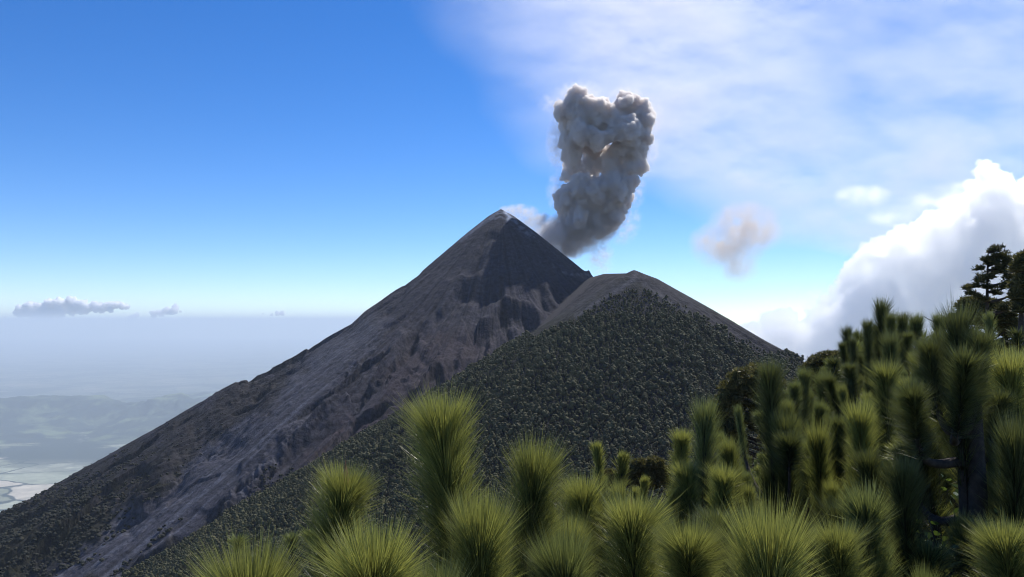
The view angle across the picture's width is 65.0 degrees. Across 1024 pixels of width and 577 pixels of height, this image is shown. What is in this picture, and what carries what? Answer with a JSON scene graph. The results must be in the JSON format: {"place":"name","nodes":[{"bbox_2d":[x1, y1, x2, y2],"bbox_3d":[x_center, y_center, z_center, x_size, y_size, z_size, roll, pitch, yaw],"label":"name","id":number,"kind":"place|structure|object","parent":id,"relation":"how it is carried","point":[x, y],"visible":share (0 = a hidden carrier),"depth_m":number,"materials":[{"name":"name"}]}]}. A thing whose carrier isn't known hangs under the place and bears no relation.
{"place":"outdoors","nodes":[
{"label":"outdoors","id":0,"kind":"place"},
{"bbox_2d":[0,392,213,445],"bbox_3d":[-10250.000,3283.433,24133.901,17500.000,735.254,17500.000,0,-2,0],"label":"hills","id":1,"kind":"structure","parent":0,"point":[101,420],"depth_m":19763.71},
{"bbox_2d":[0,340,321,511],"bbox_3d":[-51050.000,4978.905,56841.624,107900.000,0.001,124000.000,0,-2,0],"label":"ground","id":2,"kind":"structure","parent":0,"point":[116,369],"depth_m":40684.97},
{"bbox_2d":[0,209,815,576],"bbox_3d":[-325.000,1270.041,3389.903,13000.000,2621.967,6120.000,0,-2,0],"label":"volcano","id":3,"kind":"structure","parent":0,"point":[488,285],"depth_m":954.25},
{"bbox_2d":[0,374,293,576],"bbox_3d":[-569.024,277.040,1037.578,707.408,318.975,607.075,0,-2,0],"label":"scrub","id":4,"kind":"object","parent":3,"relation":"on","point":[25,527],"visible":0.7,"depth_m":892.16,"materials":[{"name":"green plant"}]},
{"bbox_2d":[117,287,804,576],"bbox_3d":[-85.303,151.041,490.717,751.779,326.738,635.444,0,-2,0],"label":"pine forest","id":5,"kind":"object","parent":3,"relation":"on","point":[242,512],"visible":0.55,"depth_m":659.61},
{"bbox_2d":[551,380,558,387],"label":"pine tree","id":6,"kind":"object","parent":3,"relation":"on","point":[555,384],"visible":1,"depth_m":637.47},
{"bbox_2d":[561,387,566,395],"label":"pine tree","id":7,"kind":"object","parent":3,"relation":"on","point":[564,392],"visible":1,"depth_m":625.54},
{"bbox_2d":[592,430,598,438],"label":"pine tree","id":8,"kind":"object","parent":3,"relation":"on","point":[596,434],"visible":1,"depth_m":575.04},
{"bbox_2d":[604,444,609,451],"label":"pine tree","id":9,"kind":"object","parent":3,"relation":"on","point":[607,448],"visible":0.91,"depth_m":554.82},
{"bbox_2d":[608,420,615,428],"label":"pine tree","id":10,"kind":"object","parent":3,"relation":"on","point":[612,424],"visible":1,"depth_m":579.25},
{"bbox_2d":[625,413,631,420],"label":"pine tree","id":11,"kind":"object","parent":3,"relation":"on","point":[628,417],"visible":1,"depth_m":584.41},
{"bbox_2d":[630,418,637,426],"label":"pine tree","id":12,"kind":"object","parent":3,"relation":"on","point":[634,422],"visible":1,"depth_m":578.85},
{"bbox_2d":[632,427,638,435],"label":"pine tree","id":13,"kind":"object","parent":3,"relation":"on","point":[636,429],"visible":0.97,"depth_m":570.27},
{"bbox_2d":[633,396,638,404],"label":"pine tree","id":14,"kind":"object","parent":3,"relation":"on","point":[635,399],"visible":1,"depth_m":600.05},
{"bbox_2d":[635,414,642,421],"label":"pine tree","id":15,"kind":"object","parent":3,"relation":"on","point":[638,417],"visible":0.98,"depth_m":584.20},
{"bbox_2d":[642,393,648,400],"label":"pine tree","id":16,"kind":"object","parent":3,"relation":"on","point":[644,396],"visible":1,"depth_m":604.21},
{"bbox_2d":[647,432,653,440],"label":"pine tree","id":17,"kind":"object","parent":3,"relation":"on","point":[650,436],"visible":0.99,"depth_m":563.54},
{"bbox_2d":[655,426,659,434],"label":"pine tree","id":18,"kind":"object","parent":3,"relation":"on","point":[657,430],"visible":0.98,"depth_m":570.47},
{"bbox_2d":[662,438,669,446],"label":"pine tree","id":19,"kind":"object","parent":3,"relation":"on","point":[664,441],"visible":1,"depth_m":554.47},
{"bbox_2d":[664,412,669,420],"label":"pine tree","id":20,"kind":"object","parent":3,"relation":"on","point":[667,415],"visible":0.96,"depth_m":584.54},
{"bbox_2d":[678,370,684,378],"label":"pine tree","id":21,"kind":"object","parent":3,"relation":"on","point":[682,374],"visible":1,"depth_m":624.56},
{"bbox_2d":[0,0,1023,361],"label":"sky","id":22,"kind":"structure","parent":0,"point":[170,169],"materials":[{"name":"blue"}]},
{"bbox_3d":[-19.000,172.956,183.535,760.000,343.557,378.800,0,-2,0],"label":"near slope","id":23,"kind":"structure","parent":0,"visible":0},
{"bbox_2d":[225,533,251,573],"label":"young pine","id":24,"kind":"object","parent":23,"relation":"on","point":[240,538],"visible":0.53,"depth_m":19.69,"materials":[{"name":"green plant"}]},
{"bbox_2d":[169,515,315,576],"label":"young pine","id":25,"kind":"object","parent":23,"relation":"on","point":[265,567],"visible":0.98,"depth_m":2.58,"materials":[{"name":"green plant"}]},
{"bbox_2d":[277,530,302,574],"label":"young pine","id":26,"kind":"object","parent":23,"relation":"on","point":[290,539],"visible":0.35,"depth_m":19.75,"materials":[{"name":"green plant"}]},
{"bbox_2d":[299,526,320,576],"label":"young pine","id":27,"kind":"object","parent":23,"relation":"on","point":[308,545],"visible":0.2,"depth_m":20.75,"materials":[{"name":"green plant"}]},
{"bbox_2d":[287,452,390,576],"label":"young pine","id":28,"kind":"object","parent":23,"relation":"on","point":[346,490],"visible":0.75,"depth_m":3.21,"materials":[{"name":"green plant"}]},
{"bbox_2d":[289,505,440,576],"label":"young pine","id":29,"kind":"object","parent":23,"relation":"on","point":[371,557],"visible":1,"depth_m":2.42,"materials":[{"name":"green plant"}]},
{"bbox_2d":[409,548,481,576],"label":"young pine","id":30,"kind":"object","parent":23,"relation":"on","point":[444,573],"visible":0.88,"depth_m":2.59,"materials":[{"name":"green plant"}]},
{"bbox_2d":[441,497,513,576],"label":"young pine","id":31,"kind":"object","parent":23,"relation":"on","point":[504,526],"visible":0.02,"depth_m":5.41,"materials":[{"name":"green plant"}]},
{"bbox_2d":[430,475,531,576],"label":"young pine","id":32,"kind":"object","parent":23,"relation":"on","point":[481,537],"visible":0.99,"depth_m":2.82,"materials":[{"name":"green plant"}]},
{"bbox_2d":[383,377,601,576],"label":"young pine","id":33,"kind":"object","parent":23,"relation":"on","point":[444,432],"visible":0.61,"depth_m":3.20,"materials":[{"name":"green plant"}]},
{"bbox_2d":[510,511,603,576],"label":"young pine","id":34,"kind":"object","parent":23,"relation":"on","point":[561,561],"visible":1,"depth_m":2.93,"materials":[{"name":"green plant"}]},
{"bbox_2d":[409,425,727,576],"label":"young pine","id":35,"kind":"object","parent":23,"relation":"on","point":[535,474],"visible":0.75,"depth_m":3.60,"materials":[{"name":"green plant"}]},
{"bbox_2d":[551,467,613,576],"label":"young pine","id":36,"kind":"object","parent":23,"relation":"on","point":[581,496],"visible":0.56,"depth_m":4.23,"materials":[{"name":"green plant"}]},
{"bbox_2d":[568,486,625,576],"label":"young pine","id":37,"kind":"object","parent":23,"relation":"on","point":[603,506],"visible":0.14,"depth_m":4.28,"materials":[{"name":"green plant"}]},
{"bbox_2d":[544,447,651,520],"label":"young pine","id":38,"kind":"object","parent":23,"relation":"on","point":[623,466],"visible":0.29,"depth_m":8.92,"materials":[{"name":"green plant"}]},
{"bbox_2d":[591,455,675,499],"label":"pine tree","id":39,"kind":"object","parent":23,"relation":"on","point":[647,465],"visible":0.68,"depth_m":59.03,"materials":[{"name":"green plant"}]},
{"bbox_2d":[585,477,684,576],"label":"young pine","id":40,"kind":"object","parent":23,"relation":"on","point":[629,527],"visible":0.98,"depth_m":3.30,"materials":[{"name":"green plant"}]},
{"bbox_2d":[549,496,736,576],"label":"young pine","id":41,"kind":"object","parent":23,"relation":"on","point":[725,545],"visible":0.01,"depth_m":4.79,"materials":[{"name":"green plant"}]},
{"bbox_2d":[588,440,699,503],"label":"young pine","id":42,"kind":"object","parent":23,"relation":"on","point":[596,449],"visible":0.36,"depth_m":8.90,"materials":[{"name":"green plant"}]},
{"bbox_2d":[606,453,705,531],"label":"young pine","id":43,"kind":"object","parent":23,"relation":"on","point":[689,476],"visible":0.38,"depth_m":5.90,"materials":[{"name":"green plant"}]},
{"bbox_2d":[653,497,668,523],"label":"young pine","id":44,"kind":"object","parent":23,"relation":"on","point":[662,512],"visible":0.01,"depth_m":10.20,"materials":[{"name":"green plant"}]},
{"bbox_2d":[650,507,681,569],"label":"young pine","id":45,"kind":"object","parent":23,"relation":"on","point":[667,528],"visible":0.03,"depth_m":5.32,"materials":[{"name":"green plant"}]},
{"bbox_2d":[607,506,734,576],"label":"young pine","id":46,"kind":"object","parent":23,"relation":"on","point":[722,555],"visible":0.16,"depth_m":4.21,"materials":[{"name":"green plant"}]},
{"bbox_2d":[665,427,707,489],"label":"young pine","id":47,"kind":"object","parent":23,"relation":"on","point":[681,439],"visible":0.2,"depth_m":7.90,"materials":[{"name":"green plant"}]},
{"bbox_2d":[636,507,737,576],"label":"young pine","id":48,"kind":"object","parent":23,"relation":"on","point":[689,549],"visible":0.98,"depth_m":2.94,"materials":[{"name":"green plant"}]},
{"bbox_2d":[663,457,748,546],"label":"young pine","id":49,"kind":"object","parent":23,"relation":"on","point":[722,482],"visible":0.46,"depth_m":5.35,"materials":[{"name":"green plant"}]},
{"bbox_2d":[681,501,746,576],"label":"young pine","id":50,"kind":"object","parent":23,"relation":"on","point":[716,519],"visible":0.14,"depth_m":4.38,"materials":[{"name":"green plant"}]},
{"bbox_2d":[684,387,745,576],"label":"young pine","id":51,"kind":"object","parent":23,"relation":"on","point":[703,418],"visible":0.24,"depth_m":6.10,"materials":[{"name":"green plant"}]},
{"bbox_2d":[710,361,789,466],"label":"pine tree","id":52,"kind":"object","parent":23,"relation":"on","point":[735,385],"visible":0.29,"depth_m":47.21,"materials":[{"name":"green plant"}]},
{"bbox_2d":[747,454,753,470],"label":"young pine","id":53,"kind":"object","parent":23,"relation":"on","point":[750,458],"visible":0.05,"depth_m":28.43,"materials":[{"name":"green plant"}]},
{"bbox_2d":[750,452,764,501],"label":"young pine","id":54,"kind":"object","parent":23,"relation":"on","point":[761,463],"visible":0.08,"depth_m":18.23,"materials":[{"name":"green plant"}]},
{"bbox_2d":[712,441,814,509],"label":"young pine","id":55,"kind":"object","parent":23,"relation":"on","point":[741,483],"depth_m":8.86,"materials":[{"name":"green plant"}]},
{"bbox_2d":[728,501,801,576],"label":"young pine","id":56,"kind":"object","parent":23,"relation":"on","point":[752,511],"visible":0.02,"depth_m":4.84,"materials":[{"name":"green plant"}]},
{"bbox_2d":[701,476,838,576],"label":"young pine","id":57,"kind":"object","parent":23,"relation":"on","point":[767,550],"visible":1,"depth_m":2.81,"materials":[{"name":"green plant"}]},
{"bbox_2d":[715,363,831,505],"bbox_3d":[4.019,3.086,11.233,1.923,4.202,1.818,2,-3,-43],"label":"young pine","id":58,"kind":"object","parent":23,"relation":"on","point":[807,397],"visible":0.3,"depth_m":10.94,"materials":[{"name":"green plant"}]},
{"bbox_2d":[732,512,814,553],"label":"young pine","id":59,"kind":"object","parent":23,"relation":"on","point":[798,525],"visible":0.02,"depth_m":6.21,"materials":[{"name":"green plant"}]},
{"bbox_2d":[749,353,807,528],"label":"young pine","id":60,"kind":"object","parent":23,"relation":"on","point":[789,446],"visible":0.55,"depth_m":6.49,"materials":[{"name":"green plant"}]},
{"bbox_2d":[732,379,828,498],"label":"young pine","id":61,"kind":"object","parent":23,"relation":"on","point":[794,392],"visible":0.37,"depth_m":9.45,"materials":[{"name":"green plant"}]},
{"bbox_2d":[761,398,816,525],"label":"young pine","id":62,"kind":"object","parent":23,"relation":"on","point":[785,425],"visible":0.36,"depth_m":6.34,"materials":[{"name":"green plant"}]},
{"bbox_2d":[741,434,853,530],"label":"young pine","id":63,"kind":"object","parent":23,"relation":"on","point":[747,477],"visible":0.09,"depth_m":6.95,"materials":[{"name":"green plant"}]},
{"bbox_2d":[751,366,850,454],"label":"young pine","id":64,"kind":"object","parent":23,"relation":"on","point":[819,396],"visible":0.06,"depth_m":12.97,"materials":[{"name":"green plant"}]},
{"bbox_2d":[740,411,869,532],"bbox_3d":[2.680,2.338,6.350,2.142,2.787,1.508,-1,-3,27],"label":"young pine","id":65,"kind":"object","parent":23,"relation":"on","point":[817,454],"visible":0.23,"depth_m":6.45,"materials":[{"name":"green plant"}]},
{"bbox_2d":[712,389,899,532],"bbox_3d":[2.739,2.191,6.117,2.030,2.833,1.539,-2,-3,42],"label":"young pine","id":66,"kind":"object","parent":23,"relation":"on","point":[859,427],"visible":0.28,"depth_m":6.29,"materials":[{"name":"green plant"}]},
{"bbox_2d":[796,519,821,576],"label":"young pine","id":67,"kind":"object","parent":23,"relation":"on","point":[810,560],"visible":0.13,"depth_m":5.20,"materials":[{"name":"green plant"}]},
{"bbox_2d":[790,349,839,403],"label":"pine tree","id":68,"kind":"object","parent":23,"relation":"on","point":[814,360],"visible":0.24,"depth_m":54.36,"materials":[{"name":"green plant"}]},
{"bbox_2d":[782,341,864,400],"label":"young pine","id":69,"kind":"object","parent":23,"relation":"on","point":[827,365],"visible":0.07,"depth_m":14.39,"materials":[{"name":"green plant"}]},
{"bbox_2d":[787,355,861,414],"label":"young pine","id":70,"kind":"object","parent":23,"relation":"on","point":[834,363],"visible":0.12,"depth_m":13.40,"materials":[{"name":"green plant"}]},
{"bbox_2d":[779,412,878,503],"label":"young pine","id":71,"kind":"object","parent":23,"relation":"on","point":[839,434],"visible":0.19,"depth_m":8.13,"materials":[{"name":"green plant"}]},
{"bbox_2d":[812,439,850,515],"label":"young pine","id":72,"kind":"object","parent":23,"relation":"on","point":[845,466],"visible":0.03,"depth_m":9.78,"materials":[{"name":"green plant"}]},
{"bbox_2d":[820,327,862,373],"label":"young pine","id":73,"kind":"object","parent":23,"relation":"on","point":[857,335],"visible":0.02,"depth_m":15.44,"materials":[{"name":"green plant"}]},
{"bbox_2d":[801,508,882,576],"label":"young pine","id":74,"kind":"object","parent":23,"relation":"on","point":[843,553],"visible":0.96,"depth_m":3.23,"materials":[{"name":"green plant"}]},
{"bbox_2d":[793,295,904,429],"bbox_3d":[5.026,2.458,11.498,2.003,4.879,2.156,0,-2,0],"label":"young pine","id":75,"kind":"object","parent":23,"relation":"on","point":[884,316],"visible":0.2,"depth_m":11.43,"materials":[{"name":"green plant"}]},
{"bbox_2d":[814,317,916,435],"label":"young pine","id":76,"kind":"object","parent":23,"relation":"on","point":[866,337],"visible":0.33,"depth_m":11.47,"materials":[{"name":"green plant"}]},
{"bbox_2d":[839,326,902,412],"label":"young pine","id":77,"kind":"object","parent":23,"relation":"on","point":[890,346],"visible":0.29,"depth_m":10.38,"materials":[{"name":"green plant"}]},
{"bbox_2d":[836,324,915,408],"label":"young pine","id":78,"kind":"object","parent":23,"relation":"on","point":[865,372],"visible":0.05,"depth_m":13.46,"materials":[{"name":"green plant"}]},
{"bbox_2d":[796,490,955,576],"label":"young pine","id":79,"kind":"object","parent":23,"relation":"on","point":[833,511],"visible":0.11,"depth_m":5.02,"materials":[{"name":"green plant"}]},
{"bbox_2d":[795,429,957,523],"bbox_3d":[3.818,2.709,8.070,1.920,2.874,1.463,2,-3,-35],"label":"young pine","id":80,"kind":"object","parent":23,"relation":"on","point":[947,485],"visible":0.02,"depth_m":7.61,"materials":[{"name":"green plant"}]},
{"bbox_2d":[821,374,932,479],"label":"young pine","id":81,"kind":"object","parent":23,"relation":"on","point":[850,395],"visible":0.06,"depth_m":10.15,"materials":[{"name":"green plant"}]},
{"bbox_2d":[836,309,918,377],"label":"young pine","id":82,"kind":"object","parent":23,"relation":"on","point":[904,335],"visible":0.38,"depth_m":11.68,"materials":[{"name":"green plant"}]},
{"bbox_2d":[779,352,984,543],"bbox_3d":[3.606,2.152,7.704,1.512,3.195,1.840,1,-3,-22],"label":"young pine","id":83,"kind":"object","parent":23,"relation":"on","point":[885,375],"visible":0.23,"depth_m":7.44,"materials":[{"name":"green plant"}]},
{"bbox_2d":[827,392,946,475],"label":"young pine","id":84,"kind":"object","parent":23,"relation":"on","point":[866,402],"depth_m":8.29,"materials":[{"name":"green plant"}]},
{"bbox_2d":[881,519,901,576],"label":"young pine","id":85,"kind":"object","parent":23,"relation":"on","point":[886,538],"depth_m":5.19,"materials":[{"name":"green plant"}]},
{"bbox_2d":[835,381,952,495],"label":"young pine","id":86,"kind":"object","parent":23,"relation":"on","point":[842,391],"visible":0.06,"depth_m":9.60,"materials":[{"name":"green plant"}]},
{"bbox_2d":[850,375,945,535],"bbox_3d":[4.112,2.364,8.256,1.335,2.996,2.128,2,-3,-44],"label":"young pine","id":87,"kind":"object","parent":23,"relation":"on","point":[895,423],"visible":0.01,"depth_m":8.19,"materials":[{"name":"green plant"}]},
{"bbox_2d":[874,310,927,372],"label":"young pine","id":88,"kind":"object","parent":23,"relation":"on","point":[917,324],"visible":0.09,"depth_m":13.95,"materials":[{"name":"green plant"}]},
{"bbox_2d":[845,383,958,562],"bbox_3d":[3.266,1.848,5.468,1.866,2.524,0.664,-1,-3,17],"label":"young pine","id":89,"kind":"object","parent":23,"relation":"on","point":[866,464],"visible":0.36,"depth_m":5.57,"materials":[{"name":"green plant"}]},
{"bbox_2d":[825,473,989,576],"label":"young pine","id":90,"kind":"object","parent":23,"relation":"on","point":[867,510],"visible":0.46,"depth_m":4.23,"materials":[{"name":"green plant"}]},
{"bbox_2d":[859,382,957,510],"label":"young pine","id":91,"kind":"object","parent":23,"relation":"on","point":[864,396],"depth_m":8.09,"materials":[{"name":"green plant"}]},
{"bbox_2d":[869,350,948,537],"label":"young pine","id":92,"kind":"object","parent":23,"relation":"on","point":[913,362],"visible":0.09,"depth_m":7.93,"materials":[{"name":"green plant"}]},
{"bbox_2d":[873,310,946,352],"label":"young pine","id":93,"kind":"object","parent":23,"relation":"on","point":[935,321],"visible":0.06,"depth_m":11.97,"materials":[{"name":"green plant"}]},
{"bbox_2d":[874,441,990,576],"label":"young pine","id":94,"kind":"object","parent":23,"relation":"on","point":[902,482],"visible":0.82,"depth_m":4.74,"materials":[{"name":"green plant"}]},
{"bbox_2d":[897,530,969,576],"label":"young pine","id":95,"kind":"object","parent":23,"relation":"on","point":[937,556],"visible":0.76,"depth_m":4.64,"materials":[{"name":"green plant"}]},
{"bbox_2d":[910,470,957,559],"bbox_3d":[3.207,2.329,6.114,0.530,2.042,0.506,-2,-3,38],"label":"leafy shrub","id":96,"kind":"object","parent":23,"relation":"on","point":[954,495],"visible":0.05,"depth_m":6.24,"materials":[{"name":"green plant"}]},
{"bbox_2d":[932,478,958,542],"bbox_3d":[3.248,2.201,5.657,0.622,1.880,0.458,2,-3,-33],"label":"leafy shrub","id":97,"kind":"object","parent":23,"relation":"on","point":[957,497],"visible":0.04,"depth_m":5.70,"materials":[{"name":"green plant"}]},
{"bbox_2d":[899,309,1000,454],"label":"young pine","id":98,"kind":"object","parent":23,"relation":"on","point":[989,319],"visible":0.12,"depth_m":8.96,"materials":[{"name":"green plant"}]},
{"bbox_2d":[881,334,1023,574],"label":"young pine","id":99,"kind":"object","parent":23,"relation":"on","point":[1010,375],"visible":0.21,"depth_m":5.34,"materials":[{"name":"green plant"}]},
{"bbox_2d":[882,285,1022,576],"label":"pine tree","id":100,"kind":"object","parent":23,"relation":"on","point":[958,369],"visible":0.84,"depth_m":5.09,"materials":[{"name":"green plant"}]},
{"bbox_2d":[916,508,1001,576],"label":"leafy shrub","id":101,"kind":"object","parent":23,"relation":"on","point":[934,532],"visible":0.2,"depth_m":4.89,"materials":[{"name":"green plant"}]},
{"bbox_2d":[932,413,985,510],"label":"young pine","id":102,"kind":"object","parent":23,"relation":"on","point":[953,502],"depth_m":8.35,"materials":[{"name":"green plant"}]},
{"bbox_2d":[930,339,1009,472],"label":"young pine","id":103,"kind":"object","parent":23,"relation":"on","point":[945,443],"visible":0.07,"depth_m":5.64,"materials":[{"name":"green plant"}]},
{"bbox_2d":[924,243,1016,330],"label":"pine tree","id":104,"kind":"object","parent":23,"relation":"on","point":[994,261],"visible":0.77,"depth_m":29.97,"materials":[{"name":"green plant"}]},
{"bbox_2d":[955,518,1002,576],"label":"young pine","id":105,"kind":"object","parent":23,"relation":"on","point":[976,562],"visible":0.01,"depth_m":4.80,"materials":[{"name":"green plant"}]},
{"bbox_2d":[944,292,1018,338],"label":"pine tree","id":106,"kind":"object","parent":23,"relation":"on","point":[1006,320],"visible":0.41,"depth_m":37.59,"materials":[{"name":"green plant"}]},
{"bbox_2d":[956,511,1023,576],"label":"young pine","id":107,"kind":"object","parent":23,"relation":"on","point":[1002,553],"visible":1,"depth_m":3.31,"materials":[{"name":"green plant"}]},
{"bbox_2d":[974,403,1023,575],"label":"young pine","id":108,"kind":"object","parent":23,"relation":"on","point":[1009,463],"visible":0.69,"depth_m":4.57,"materials":[{"name":"green plant"}]},
{"bbox_2d":[994,316,1018,349],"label":"pine tree","id":109,"kind":"object","parent":23,"relation":"on","point":[1004,337],"visible":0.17,"depth_m":39.65,"materials":[{"name":"green plant"}]},
{"bbox_2d":[995,325,1023,357],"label":"young pine","id":110,"kind":"object","parent":23,"relation":"on","point":[1017,338],"visible":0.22,"depth_m":13.46,"materials":[{"name":"green plant"}]},
{"bbox_2d":[1004,248,1023,347],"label":"pine tree","id":111,"kind":"object","parent":23,"relation":"on","point":[1016,269],"visible":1,"depth_m":26.97,"materials":[{"name":"green plant"}]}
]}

